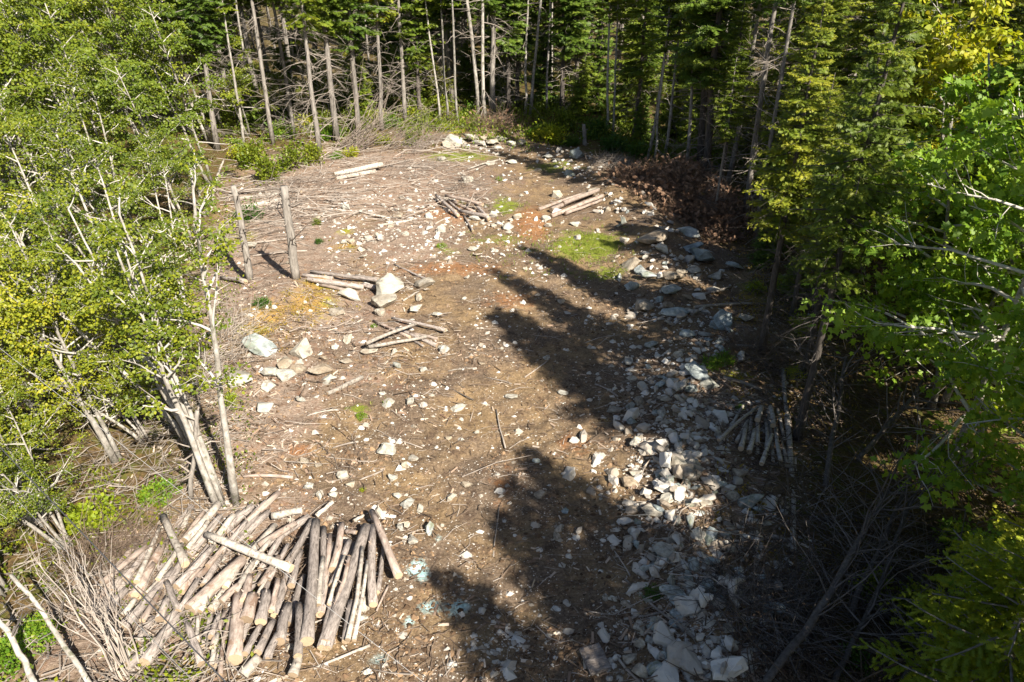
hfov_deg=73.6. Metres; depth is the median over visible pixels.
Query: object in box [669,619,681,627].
stone
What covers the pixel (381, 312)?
stone
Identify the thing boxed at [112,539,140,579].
log
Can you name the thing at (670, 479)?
stone
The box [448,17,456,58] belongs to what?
birch tree
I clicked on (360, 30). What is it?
spruce tree
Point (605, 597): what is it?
stone
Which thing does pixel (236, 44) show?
maple tree
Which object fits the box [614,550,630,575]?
stick
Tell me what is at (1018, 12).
fir tree
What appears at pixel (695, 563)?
stone
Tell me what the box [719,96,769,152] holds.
maple tree
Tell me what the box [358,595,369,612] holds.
stone
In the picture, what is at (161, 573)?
log
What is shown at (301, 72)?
birch tree
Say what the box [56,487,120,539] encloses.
bush
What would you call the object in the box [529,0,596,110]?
spruce tree
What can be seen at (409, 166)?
stick
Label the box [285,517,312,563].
log
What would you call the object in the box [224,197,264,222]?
bush
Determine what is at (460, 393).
stick
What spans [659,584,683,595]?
stone
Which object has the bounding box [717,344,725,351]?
stone
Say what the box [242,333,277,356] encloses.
stone
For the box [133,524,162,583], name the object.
log
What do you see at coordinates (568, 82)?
maple tree
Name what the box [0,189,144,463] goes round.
maple tree
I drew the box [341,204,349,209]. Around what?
stone
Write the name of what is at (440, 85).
maple tree
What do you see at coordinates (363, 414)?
bush
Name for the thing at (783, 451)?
log
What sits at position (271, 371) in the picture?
stone
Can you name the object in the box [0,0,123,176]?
maple tree
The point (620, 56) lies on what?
spruce tree
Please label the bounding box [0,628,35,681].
bush
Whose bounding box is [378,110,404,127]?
bush
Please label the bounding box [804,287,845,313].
bush
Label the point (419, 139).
brush pile
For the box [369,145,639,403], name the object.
grass
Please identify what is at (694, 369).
stone
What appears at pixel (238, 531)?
log
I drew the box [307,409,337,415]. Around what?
stick
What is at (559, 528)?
stone
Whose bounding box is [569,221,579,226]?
stone
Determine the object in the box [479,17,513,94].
young fir
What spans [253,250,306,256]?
stick
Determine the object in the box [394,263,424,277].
stick
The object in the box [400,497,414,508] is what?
stone
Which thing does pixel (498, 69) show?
maple tree
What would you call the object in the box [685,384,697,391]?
stone
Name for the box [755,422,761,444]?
log
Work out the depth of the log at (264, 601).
10.41 m
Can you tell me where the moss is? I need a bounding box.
[224,237,371,396]
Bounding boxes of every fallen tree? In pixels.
[0,607,37,681]
[9,573,91,681]
[756,308,894,487]
[761,420,1007,681]
[783,426,1012,681]
[844,492,999,681]
[848,375,986,615]
[855,329,1022,461]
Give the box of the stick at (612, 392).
[595,383,617,396]
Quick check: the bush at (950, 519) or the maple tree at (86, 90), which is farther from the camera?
the maple tree at (86, 90)
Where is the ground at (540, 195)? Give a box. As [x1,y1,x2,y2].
[0,1,1023,681]
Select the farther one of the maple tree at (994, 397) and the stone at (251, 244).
the stone at (251, 244)
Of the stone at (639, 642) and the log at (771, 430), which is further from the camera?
the log at (771, 430)
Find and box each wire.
[0,348,422,681]
[0,482,193,681]
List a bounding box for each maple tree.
[0,0,95,136]
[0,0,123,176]
[0,0,165,216]
[0,3,84,222]
[0,4,49,145]
[0,35,62,209]
[0,46,166,270]
[0,90,95,256]
[0,95,191,386]
[0,110,115,357]
[0,157,30,300]
[0,171,214,448]
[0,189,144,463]
[0,235,113,409]
[0,238,48,416]
[0,305,157,443]
[0,310,57,501]
[0,325,70,527]
[0,330,21,451]
[0,378,83,550]
[0,476,15,596]
[18,0,212,171]
[19,0,135,128]
[34,128,216,318]
[62,0,186,128]
[73,47,221,240]
[85,145,251,506]
[94,1,247,126]
[95,0,248,184]
[116,0,246,143]
[128,0,254,128]
[128,121,212,216]
[187,9,278,136]
[244,54,295,120]
[298,46,345,113]
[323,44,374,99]
[382,42,421,106]
[419,56,453,96]
[485,48,521,101]
[512,55,554,100]
[551,34,595,104]
[620,69,657,115]
[643,74,693,137]
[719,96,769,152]
[798,70,1023,513]
[836,112,1023,408]
[862,0,1023,264]
[869,40,1023,344]
[870,0,1023,216]
[907,128,1023,435]
[922,334,1023,589]
[932,58,1021,173]
[933,513,1023,681]
[978,149,1023,247]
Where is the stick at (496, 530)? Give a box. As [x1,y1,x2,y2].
[493,505,499,556]
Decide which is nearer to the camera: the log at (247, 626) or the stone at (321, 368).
the log at (247, 626)
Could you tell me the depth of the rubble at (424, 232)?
26.04 m
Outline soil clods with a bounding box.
[210,130,832,681]
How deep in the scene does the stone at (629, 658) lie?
9.83 m
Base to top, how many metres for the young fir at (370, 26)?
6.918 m
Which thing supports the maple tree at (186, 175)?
on the ground at (540, 195)
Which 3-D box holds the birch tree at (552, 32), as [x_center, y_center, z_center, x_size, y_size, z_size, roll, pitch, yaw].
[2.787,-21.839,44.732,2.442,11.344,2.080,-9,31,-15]
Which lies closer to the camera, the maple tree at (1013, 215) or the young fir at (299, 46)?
the maple tree at (1013, 215)
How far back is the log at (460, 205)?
27.05 m
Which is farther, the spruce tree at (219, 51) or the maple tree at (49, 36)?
the spruce tree at (219, 51)
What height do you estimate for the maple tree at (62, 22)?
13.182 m
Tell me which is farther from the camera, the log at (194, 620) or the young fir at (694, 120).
the young fir at (694, 120)
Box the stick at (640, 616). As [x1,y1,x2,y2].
[624,609,671,620]
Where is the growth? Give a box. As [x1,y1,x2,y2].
[711,225,873,569]
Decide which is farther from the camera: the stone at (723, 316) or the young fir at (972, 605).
the stone at (723, 316)
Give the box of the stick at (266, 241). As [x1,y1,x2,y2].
[232,238,284,243]
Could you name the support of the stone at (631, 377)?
on the ground at (540, 195)
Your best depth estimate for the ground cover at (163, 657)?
11.89 m
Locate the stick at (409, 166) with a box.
[390,165,434,167]
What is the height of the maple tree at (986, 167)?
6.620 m
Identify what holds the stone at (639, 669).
on the ground at (540, 195)
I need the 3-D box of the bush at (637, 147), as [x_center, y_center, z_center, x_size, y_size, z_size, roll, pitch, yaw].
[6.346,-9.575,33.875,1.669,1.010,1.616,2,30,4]
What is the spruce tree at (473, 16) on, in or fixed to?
on the ground at (540, 195)
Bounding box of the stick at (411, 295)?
[402,291,419,301]
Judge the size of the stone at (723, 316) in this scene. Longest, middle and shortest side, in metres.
0.557 x 0.547 x 0.462 m
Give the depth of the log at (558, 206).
26.66 m
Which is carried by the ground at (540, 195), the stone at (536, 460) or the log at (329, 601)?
the stone at (536, 460)
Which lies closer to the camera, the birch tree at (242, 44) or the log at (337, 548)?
the log at (337, 548)
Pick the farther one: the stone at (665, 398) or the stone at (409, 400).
the stone at (409, 400)
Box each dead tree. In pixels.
[139,387,221,499]
[192,175,291,279]
[242,181,322,279]
[577,124,587,145]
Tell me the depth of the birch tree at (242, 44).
43.48 m
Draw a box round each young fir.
[131,0,180,108]
[212,11,238,71]
[216,2,260,82]
[240,71,266,130]
[267,25,306,117]
[279,1,308,54]
[305,48,335,108]
[335,8,378,103]
[342,49,376,115]
[367,0,390,49]
[371,3,400,94]
[379,1,394,50]
[391,2,431,87]
[409,46,439,101]
[440,12,467,52]
[455,27,480,96]
[475,3,488,66]
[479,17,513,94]
[484,14,522,100]
[527,34,559,107]
[528,2,557,59]
[567,59,597,122]
[572,0,621,114]
[609,18,649,126]
[630,93,651,141]
[642,10,665,90]
[646,2,669,74]
[652,21,698,135]
[663,24,699,96]
[676,89,699,150]
[705,46,753,155]
[724,11,751,76]
[727,105,763,177]
[745,211,778,269]
[748,79,794,188]
[757,12,786,54]
[761,177,796,256]
[777,247,815,300]
[841,8,860,56]
[852,535,1023,681]
[869,501,1023,681]
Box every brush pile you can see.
[9,475,219,619]
[53,388,256,536]
[129,291,279,417]
[205,184,351,242]
[249,103,354,137]
[251,156,348,207]
[256,528,319,600]
[333,57,432,151]
[377,136,469,179]
[381,102,457,152]
[427,152,528,211]
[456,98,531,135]
[585,148,642,170]
[595,153,695,196]
[617,147,746,221]
[642,506,917,681]
[666,181,759,252]
[697,306,808,388]
[710,425,960,642]
[760,503,972,680]
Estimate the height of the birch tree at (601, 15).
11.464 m
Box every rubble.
[282,136,575,265]
[538,146,805,681]
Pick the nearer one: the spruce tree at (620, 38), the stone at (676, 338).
the stone at (676, 338)
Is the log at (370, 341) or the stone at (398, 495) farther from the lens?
the log at (370, 341)
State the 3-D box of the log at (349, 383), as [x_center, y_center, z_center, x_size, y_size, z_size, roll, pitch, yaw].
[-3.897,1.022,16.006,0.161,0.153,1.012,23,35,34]
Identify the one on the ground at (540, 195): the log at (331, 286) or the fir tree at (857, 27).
the fir tree at (857, 27)
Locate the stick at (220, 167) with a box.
[210,159,224,210]
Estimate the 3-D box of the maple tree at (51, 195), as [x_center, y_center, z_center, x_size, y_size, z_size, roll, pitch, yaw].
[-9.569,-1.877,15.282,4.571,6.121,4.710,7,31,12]
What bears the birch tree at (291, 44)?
on the ground at (540, 195)
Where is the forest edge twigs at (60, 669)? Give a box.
[0,155,287,681]
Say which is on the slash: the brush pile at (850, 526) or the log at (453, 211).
the log at (453, 211)
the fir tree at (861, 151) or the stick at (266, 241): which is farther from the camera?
the stick at (266, 241)
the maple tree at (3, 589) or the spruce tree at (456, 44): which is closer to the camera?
the maple tree at (3, 589)
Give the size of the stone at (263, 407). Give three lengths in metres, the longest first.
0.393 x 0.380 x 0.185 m
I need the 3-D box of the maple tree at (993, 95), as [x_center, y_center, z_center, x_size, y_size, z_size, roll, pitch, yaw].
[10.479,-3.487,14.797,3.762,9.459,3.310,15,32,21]
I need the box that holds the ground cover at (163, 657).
[0,137,262,681]
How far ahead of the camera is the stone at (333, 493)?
12.93 m
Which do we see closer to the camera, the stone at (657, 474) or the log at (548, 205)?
the stone at (657, 474)
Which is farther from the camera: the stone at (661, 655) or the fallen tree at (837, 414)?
the fallen tree at (837, 414)
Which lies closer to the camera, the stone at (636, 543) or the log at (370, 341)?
the stone at (636, 543)
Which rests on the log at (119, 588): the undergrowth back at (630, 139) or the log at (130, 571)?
the log at (130, 571)
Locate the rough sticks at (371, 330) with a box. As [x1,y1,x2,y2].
[200,171,643,447]
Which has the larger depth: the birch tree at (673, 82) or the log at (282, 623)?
the birch tree at (673, 82)
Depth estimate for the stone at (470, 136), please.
35.66 m
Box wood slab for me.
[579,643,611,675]
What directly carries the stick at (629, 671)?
on the ground at (540, 195)
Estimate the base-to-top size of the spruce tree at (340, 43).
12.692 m
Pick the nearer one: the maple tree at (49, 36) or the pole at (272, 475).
the pole at (272, 475)
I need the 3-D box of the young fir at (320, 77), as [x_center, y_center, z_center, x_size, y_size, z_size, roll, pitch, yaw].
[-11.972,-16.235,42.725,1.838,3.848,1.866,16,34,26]
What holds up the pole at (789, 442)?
on the ground at (540, 195)
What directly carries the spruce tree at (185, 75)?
on the ground at (540, 195)
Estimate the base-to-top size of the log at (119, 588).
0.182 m
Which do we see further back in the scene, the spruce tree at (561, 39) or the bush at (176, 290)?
the spruce tree at (561, 39)
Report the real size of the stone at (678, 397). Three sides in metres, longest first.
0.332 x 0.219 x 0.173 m
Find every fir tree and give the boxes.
[688,0,759,189]
[724,0,845,377]
[730,0,869,143]
[737,0,855,249]
[740,63,915,383]
[741,0,861,170]
[753,72,852,318]
[758,0,940,474]
[766,1,856,117]
[772,22,898,318]
[803,0,933,131]
[823,0,973,280]
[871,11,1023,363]
[892,0,999,124]
[916,0,1023,153]
[955,0,1023,111]
[965,9,1023,129]
[985,0,1023,64]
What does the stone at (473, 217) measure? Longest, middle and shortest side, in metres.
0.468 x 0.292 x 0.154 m
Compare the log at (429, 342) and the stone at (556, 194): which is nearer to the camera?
the log at (429, 342)
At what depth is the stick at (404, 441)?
14.36 m
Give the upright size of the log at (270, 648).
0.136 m
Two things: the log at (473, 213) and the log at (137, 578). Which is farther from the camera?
the log at (473, 213)
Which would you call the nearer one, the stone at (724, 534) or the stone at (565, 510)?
the stone at (724, 534)
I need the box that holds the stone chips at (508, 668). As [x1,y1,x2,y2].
[210,132,813,681]
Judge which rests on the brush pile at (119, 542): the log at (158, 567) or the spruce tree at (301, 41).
the log at (158, 567)
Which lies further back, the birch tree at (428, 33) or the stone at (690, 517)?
the birch tree at (428, 33)
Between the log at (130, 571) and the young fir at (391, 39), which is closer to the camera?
the log at (130, 571)
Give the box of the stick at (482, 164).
[467,159,499,169]
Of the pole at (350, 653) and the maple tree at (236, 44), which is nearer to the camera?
the pole at (350, 653)
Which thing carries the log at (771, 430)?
on the ground at (540, 195)
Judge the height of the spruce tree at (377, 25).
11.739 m
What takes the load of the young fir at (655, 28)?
on the ground at (540, 195)
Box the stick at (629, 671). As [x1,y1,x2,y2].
[613,651,640,681]
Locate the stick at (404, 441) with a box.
[384,435,422,447]
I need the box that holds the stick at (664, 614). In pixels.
[624,578,697,641]
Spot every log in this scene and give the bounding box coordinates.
[95,580,111,601]
[100,544,147,585]
[102,591,112,605]
[103,587,129,615]
[110,535,150,592]
[111,562,136,606]
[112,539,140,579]
[120,566,174,630]
[120,597,136,617]
[122,542,150,581]
[125,642,151,667]
[128,561,155,596]
[130,542,165,599]
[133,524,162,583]
[134,615,155,645]
[139,590,162,622]
[139,610,185,666]
[144,563,173,593]
[155,542,183,581]
[155,596,169,622]
[156,561,174,570]
[156,568,187,609]
[159,513,189,567]
[163,524,180,553]
[163,550,187,587]
[163,579,182,610]
[164,593,193,622]
[167,503,194,535]
[173,543,215,589]
[176,577,200,611]
[177,558,208,594]
[179,509,191,531]
[179,510,205,544]
[182,501,221,543]
[182,617,205,666]
[184,520,209,550]
[184,553,248,615]
[187,514,222,557]
[187,550,229,590]
[188,543,208,567]
[191,595,213,630]
[195,614,199,641]
[198,595,210,612]
[200,554,223,587]
[200,612,213,648]
[204,531,293,572]
[205,532,233,568]
[207,588,225,612]
[208,513,235,543]
[208,611,221,639]
[208,632,219,666]
[209,609,227,648]
[214,630,223,667]
[217,607,231,675]
[219,583,238,603]
[220,275,247,283]
[222,508,270,558]
[222,517,248,553]
[222,566,239,589]
[225,503,255,534]
[225,588,243,665]
[226,499,265,537]
[227,490,280,535]
[230,187,265,192]
[231,192,279,200]
[234,510,261,541]
[234,558,256,592]
[239,573,255,601]
[239,654,261,678]
[240,552,263,577]
[240,592,259,622]
[241,197,281,208]
[242,624,262,656]
[243,522,277,558]
[243,538,271,570]
[243,609,256,641]
[251,549,281,590]
[253,618,275,655]
[254,588,270,625]
[255,186,301,192]
[256,513,310,549]
[256,577,273,609]
[257,520,297,547]
[257,532,287,571]
[257,555,281,586]
[257,579,266,595]
[263,631,277,661]
[268,543,289,580]
[268,577,279,612]
[270,562,293,618]
[271,507,303,519]
[276,601,292,645]
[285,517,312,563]
[287,548,303,588]
[287,657,302,677]
[288,574,306,626]
[293,602,302,658]
[300,518,319,645]
[302,273,333,279]
[307,277,363,289]
[310,270,377,281]
[314,500,333,517]
[316,525,326,617]
[316,555,324,606]
[317,596,334,650]
[318,532,332,616]
[319,283,358,294]
[321,523,370,643]
[324,641,332,650]
[326,375,363,394]
[327,551,341,597]
[327,554,345,605]
[328,521,344,572]
[328,538,351,587]
[329,541,334,573]
[333,162,383,175]
[334,541,355,595]
[334,555,350,604]
[335,169,375,179]
[340,599,353,643]
[342,571,357,616]
[344,527,357,533]
[345,545,363,641]
[352,560,368,641]
[353,514,364,522]
[361,283,375,290]
[365,322,416,344]
[367,523,377,607]
[368,335,427,348]
[369,508,402,578]
[372,319,410,337]
[376,546,384,593]
[391,317,446,330]
[395,327,437,347]
[409,331,438,339]
[435,194,459,216]
[445,194,483,205]
[447,200,459,209]
[450,199,475,211]
[459,209,488,217]
[463,215,473,231]
[474,204,490,219]
[537,193,582,210]
[549,194,592,211]
[549,194,603,218]
[562,188,599,205]
[564,199,601,214]
[717,406,758,441]
[729,402,744,426]
[734,419,748,443]
[738,424,748,450]
[745,408,754,442]
[746,428,755,453]
[754,405,763,421]
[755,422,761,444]
[755,446,760,457]
[759,433,773,465]
[764,418,769,448]
[766,409,773,448]
[767,405,775,427]
[773,427,782,462]
[776,408,786,442]
[780,440,788,464]
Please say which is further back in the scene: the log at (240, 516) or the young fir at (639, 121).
the young fir at (639, 121)
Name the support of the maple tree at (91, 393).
on the ground at (540, 195)
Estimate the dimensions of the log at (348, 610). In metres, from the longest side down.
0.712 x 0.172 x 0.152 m
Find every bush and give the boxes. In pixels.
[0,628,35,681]
[5,608,63,656]
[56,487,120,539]
[134,475,182,509]
[160,282,195,303]
[182,93,243,125]
[214,391,239,406]
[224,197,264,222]
[226,143,254,163]
[233,136,273,170]
[250,151,285,185]
[250,294,271,309]
[263,115,298,139]
[272,138,310,171]
[293,112,320,128]
[303,140,325,165]
[311,102,331,123]
[311,218,321,225]
[314,237,323,243]
[320,124,347,140]
[328,151,342,159]
[340,146,359,157]
[342,108,371,130]
[355,410,367,420]
[362,107,385,122]
[374,132,393,145]
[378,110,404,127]
[400,104,429,117]
[403,131,415,143]
[411,110,431,127]
[428,94,454,116]
[435,241,447,248]
[440,120,455,131]
[458,101,481,116]
[524,122,544,138]
[530,118,569,146]
[550,103,578,133]
[559,132,580,146]
[577,111,612,139]
[596,130,628,153]
[624,139,653,158]
[638,582,663,602]
[699,352,727,372]
[715,348,736,366]
[745,279,766,293]
[776,273,788,288]
[784,363,806,381]
[787,309,831,338]
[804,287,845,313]
[847,564,897,609]
[882,573,928,633]
[930,514,994,563]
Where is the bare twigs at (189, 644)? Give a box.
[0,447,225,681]
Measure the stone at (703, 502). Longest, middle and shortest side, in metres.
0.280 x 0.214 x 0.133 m
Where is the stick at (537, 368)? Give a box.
[524,358,550,377]
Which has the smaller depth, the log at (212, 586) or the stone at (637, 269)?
the log at (212, 586)
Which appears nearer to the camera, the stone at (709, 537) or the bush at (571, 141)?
the stone at (709, 537)
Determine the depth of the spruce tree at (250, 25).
64.88 m
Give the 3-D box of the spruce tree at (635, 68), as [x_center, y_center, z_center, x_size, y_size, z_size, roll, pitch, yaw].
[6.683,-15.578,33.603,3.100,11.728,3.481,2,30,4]
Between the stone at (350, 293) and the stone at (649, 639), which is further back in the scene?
the stone at (350, 293)
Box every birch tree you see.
[208,0,247,144]
[230,0,250,99]
[287,6,296,69]
[290,5,305,87]
[411,0,449,119]
[430,0,461,120]
[445,0,464,123]
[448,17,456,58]
[451,0,485,119]
[460,0,506,119]
[517,0,545,115]
[524,0,546,116]
[536,0,558,111]
[545,2,553,92]
[587,0,626,133]
[604,1,630,134]
[642,9,672,158]
[645,0,684,160]
[655,0,688,156]
[674,6,702,158]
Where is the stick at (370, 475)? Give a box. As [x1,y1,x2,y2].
[345,469,382,486]
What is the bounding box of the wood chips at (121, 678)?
[91,134,836,681]
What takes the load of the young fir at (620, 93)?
on the ground at (540, 195)
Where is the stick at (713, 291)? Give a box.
[705,285,731,294]
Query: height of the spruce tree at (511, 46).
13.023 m
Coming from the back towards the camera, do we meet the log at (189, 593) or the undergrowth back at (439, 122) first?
the undergrowth back at (439, 122)
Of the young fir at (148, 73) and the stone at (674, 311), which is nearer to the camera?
the stone at (674, 311)
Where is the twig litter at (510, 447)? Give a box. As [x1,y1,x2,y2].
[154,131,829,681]
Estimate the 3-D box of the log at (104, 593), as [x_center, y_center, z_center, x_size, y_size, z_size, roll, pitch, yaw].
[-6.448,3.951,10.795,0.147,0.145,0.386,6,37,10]
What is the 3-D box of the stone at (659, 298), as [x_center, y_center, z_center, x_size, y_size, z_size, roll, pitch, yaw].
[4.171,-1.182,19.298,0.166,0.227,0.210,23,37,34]
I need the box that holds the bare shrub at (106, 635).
[12,529,153,680]
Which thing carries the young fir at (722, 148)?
on the ground at (540, 195)
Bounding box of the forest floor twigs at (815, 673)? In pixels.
[653,168,1023,681]
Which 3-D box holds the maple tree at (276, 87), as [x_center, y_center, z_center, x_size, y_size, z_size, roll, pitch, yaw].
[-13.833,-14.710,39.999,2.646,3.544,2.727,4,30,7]
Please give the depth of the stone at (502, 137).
35.91 m
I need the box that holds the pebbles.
[191,132,832,681]
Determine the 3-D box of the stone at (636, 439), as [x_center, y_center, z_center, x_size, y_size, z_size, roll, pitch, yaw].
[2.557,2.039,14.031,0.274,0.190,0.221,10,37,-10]
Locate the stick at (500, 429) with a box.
[496,409,505,448]
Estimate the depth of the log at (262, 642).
10.04 m
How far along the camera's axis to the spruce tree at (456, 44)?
55.22 m
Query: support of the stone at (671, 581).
on the ground at (540, 195)
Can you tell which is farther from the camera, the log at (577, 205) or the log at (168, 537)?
the log at (577, 205)
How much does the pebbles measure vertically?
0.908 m
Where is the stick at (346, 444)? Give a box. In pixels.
[333,441,358,447]
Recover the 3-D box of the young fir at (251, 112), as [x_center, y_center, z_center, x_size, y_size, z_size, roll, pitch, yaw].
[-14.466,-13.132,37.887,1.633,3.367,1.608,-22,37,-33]
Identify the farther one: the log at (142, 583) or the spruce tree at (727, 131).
the spruce tree at (727, 131)
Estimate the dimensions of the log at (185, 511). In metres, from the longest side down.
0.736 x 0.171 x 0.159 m
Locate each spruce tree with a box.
[49,0,101,105]
[152,0,189,84]
[153,0,244,154]
[200,1,243,92]
[213,0,306,144]
[220,0,272,92]
[236,9,274,62]
[239,2,261,53]
[240,0,309,136]
[242,0,275,75]
[253,0,345,152]
[262,5,281,54]
[264,0,308,97]
[284,0,338,90]
[291,0,367,141]
[319,4,339,67]
[320,0,390,135]
[324,2,353,81]
[345,3,372,56]
[351,0,429,130]
[354,6,379,74]
[364,0,386,87]
[373,0,436,120]
[382,0,417,100]
[386,0,444,114]
[417,0,452,94]
[425,0,470,103]
[437,2,475,71]
[451,0,480,82]
[451,2,480,57]
[459,0,527,117]
[471,8,484,45]
[479,0,534,114]
[496,0,545,107]
[528,0,558,66]
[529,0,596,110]
[546,0,599,109]
[547,3,592,99]
[551,1,591,87]
[574,9,617,70]
[584,0,619,86]
[606,1,637,84]
[609,0,660,97]
[613,0,672,140]
[613,13,621,69]
[646,1,679,76]
[657,0,753,167]
[660,0,775,177]
[665,3,679,72]
[687,20,722,151]
[692,0,806,211]
[699,58,747,223]
[707,0,786,185]
[714,0,817,239]
[748,8,761,42]
[749,4,789,93]
[776,1,803,85]
[851,0,900,75]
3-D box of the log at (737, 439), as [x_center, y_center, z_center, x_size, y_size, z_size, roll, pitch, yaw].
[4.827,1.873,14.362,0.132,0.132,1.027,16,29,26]
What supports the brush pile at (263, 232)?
on the ground at (540, 195)
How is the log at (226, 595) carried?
on the log at (234, 653)
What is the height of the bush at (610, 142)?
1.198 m
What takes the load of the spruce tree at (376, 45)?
on the ground at (540, 195)
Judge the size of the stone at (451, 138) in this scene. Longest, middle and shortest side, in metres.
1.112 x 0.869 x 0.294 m
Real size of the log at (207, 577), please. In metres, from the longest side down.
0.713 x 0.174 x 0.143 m
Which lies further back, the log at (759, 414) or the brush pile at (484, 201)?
the brush pile at (484, 201)
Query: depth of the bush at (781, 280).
20.72 m
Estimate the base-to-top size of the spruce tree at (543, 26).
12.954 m
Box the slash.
[202,123,505,221]
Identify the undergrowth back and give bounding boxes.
[183,65,558,152]
[530,68,836,170]
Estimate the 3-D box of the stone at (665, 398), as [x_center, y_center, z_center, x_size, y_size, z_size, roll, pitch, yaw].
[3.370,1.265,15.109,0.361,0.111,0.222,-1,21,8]
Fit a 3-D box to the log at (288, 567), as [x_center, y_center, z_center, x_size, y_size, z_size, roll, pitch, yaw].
[-4.372,3.480,11.322,1.797,0.169,0.180,13,33,20]
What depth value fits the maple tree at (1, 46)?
24.77 m
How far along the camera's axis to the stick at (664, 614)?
10.32 m
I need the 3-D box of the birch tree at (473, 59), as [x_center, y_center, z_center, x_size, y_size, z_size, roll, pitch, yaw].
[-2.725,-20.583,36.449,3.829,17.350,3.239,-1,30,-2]
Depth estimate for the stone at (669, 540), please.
11.57 m
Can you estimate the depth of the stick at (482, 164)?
32.06 m
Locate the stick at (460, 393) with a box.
[441,384,473,399]
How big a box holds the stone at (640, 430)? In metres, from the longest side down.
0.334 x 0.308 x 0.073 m
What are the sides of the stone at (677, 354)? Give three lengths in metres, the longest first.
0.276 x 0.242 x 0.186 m
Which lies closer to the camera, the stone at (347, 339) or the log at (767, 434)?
the log at (767, 434)
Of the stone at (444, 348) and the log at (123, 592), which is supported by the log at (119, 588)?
the log at (123, 592)
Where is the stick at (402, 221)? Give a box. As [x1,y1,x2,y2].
[377,220,409,225]
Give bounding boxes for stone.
[228,370,252,387]
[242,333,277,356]
[248,242,256,247]
[257,402,273,413]
[260,367,276,375]
[261,380,275,391]
[275,368,295,381]
[277,356,292,368]
[289,337,312,358]
[290,363,306,373]
[296,396,305,401]
[297,458,308,467]
[303,482,313,488]
[307,363,332,373]
[316,490,323,499]
[322,374,336,383]
[328,491,337,496]
[329,307,344,315]
[331,345,338,348]
[336,470,348,479]
[337,288,360,300]
[340,358,352,362]
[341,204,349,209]
[343,334,351,343]
[346,238,354,243]
[346,481,354,486]
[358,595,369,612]
[360,348,377,353]
[370,294,396,307]
[374,308,385,316]
[376,273,403,294]
[377,442,395,454]
[382,398,394,407]
[388,474,397,481]
[392,212,402,216]
[392,493,401,498]
[393,362,400,367]
[396,523,402,530]
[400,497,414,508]
[401,461,408,468]
[405,397,413,404]
[408,455,418,460]
[408,534,417,544]
[410,304,421,311]
[414,277,434,287]
[416,293,421,300]
[417,503,423,513]
[426,521,433,535]
[437,225,445,232]
[439,345,449,352]
[442,140,460,148]
[445,134,464,143]
[446,492,456,500]
[450,403,466,412]
[461,176,472,182]
[461,481,472,486]
[462,133,479,139]
[468,246,478,250]
[469,215,480,219]
[472,140,483,145]
[486,139,498,143]
[489,211,497,216]
[495,136,507,141]
[502,222,513,230]
[505,159,516,163]
[505,394,517,398]
[506,141,515,146]
[512,213,521,218]
[517,139,525,144]
[532,458,539,462]
[534,490,545,498]
[540,215,550,220]
[550,190,562,197]
[553,531,560,540]
[554,524,564,531]
[558,390,567,394]
[561,507,568,513]
[565,169,574,176]
[569,148,583,158]
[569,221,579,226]
[603,594,607,600]
[604,206,610,211]
[607,405,623,412]
[608,595,616,601]
[614,503,662,518]
[617,273,621,281]
[619,237,628,243]
[620,476,638,486]
[620,600,632,608]
[621,217,626,223]
[621,375,636,381]
[622,257,639,270]
[622,653,636,664]
[623,356,632,364]
[624,281,639,289]
[625,402,634,408]
[626,417,636,423]
[629,436,640,445]
[629,470,640,476]
[631,663,647,678]
[632,539,639,548]
[633,620,644,635]
[633,637,644,649]
[634,265,645,274]
[634,518,641,525]
[635,230,667,243]
[635,298,654,310]
[635,427,647,433]
[638,563,653,571]
[639,270,656,277]
[644,341,657,347]
[645,635,653,644]
[646,621,653,629]
[646,660,662,674]
[649,616,662,622]
[651,541,675,557]
[653,504,664,511]
[655,243,667,252]
[655,296,662,301]
[655,381,664,387]
[655,468,663,477]
[656,649,666,659]
[657,395,671,400]
[657,407,665,417]
[658,651,664,659]
[659,419,671,425]
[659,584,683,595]
[660,492,674,502]
[661,284,680,293]
[661,307,688,315]
[662,271,685,279]
[664,475,673,482]
[665,319,675,325]
[666,537,674,543]
[667,574,675,584]
[669,593,687,604]
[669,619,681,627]
[670,455,686,471]
[670,609,682,618]
[673,336,680,340]
[673,351,683,358]
[673,515,680,524]
[674,394,686,401]
[676,269,687,272]
[677,226,700,237]
[679,329,695,336]
[680,463,703,480]
[682,476,690,488]
[682,581,695,589]
[683,242,703,252]
[683,499,698,507]
[684,361,710,380]
[684,570,693,580]
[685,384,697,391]
[686,513,694,529]
[687,265,701,273]
[688,557,699,570]
[689,247,714,260]
[689,433,702,442]
[690,527,705,540]
[691,485,700,489]
[698,331,711,335]
[699,497,712,505]
[700,378,718,389]
[700,583,715,592]
[702,556,719,564]
[704,526,717,546]
[706,286,723,291]
[707,270,722,279]
[709,308,731,329]
[714,430,721,435]
[715,336,724,343]
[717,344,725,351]
[717,481,728,487]
[717,575,743,607]
[719,530,731,536]
[723,623,734,632]
[723,635,738,651]
[724,490,739,501]
[725,261,742,268]
[726,525,739,532]
[726,543,736,551]
[730,468,748,476]
[737,493,763,508]
[738,313,753,320]
[752,506,765,512]
[760,520,771,525]
[762,602,785,615]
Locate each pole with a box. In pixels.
[242,474,293,478]
[313,644,370,669]
[693,302,762,308]
[723,376,761,390]
[735,344,800,351]
[738,351,791,378]
[769,534,790,541]
[781,368,788,413]
[784,413,795,552]
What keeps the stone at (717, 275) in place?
on the ground at (540, 195)
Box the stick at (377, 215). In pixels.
[358,210,390,218]
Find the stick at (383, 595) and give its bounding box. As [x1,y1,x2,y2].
[376,585,388,611]
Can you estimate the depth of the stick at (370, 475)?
13.48 m
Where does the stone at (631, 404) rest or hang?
on the ground at (540, 195)

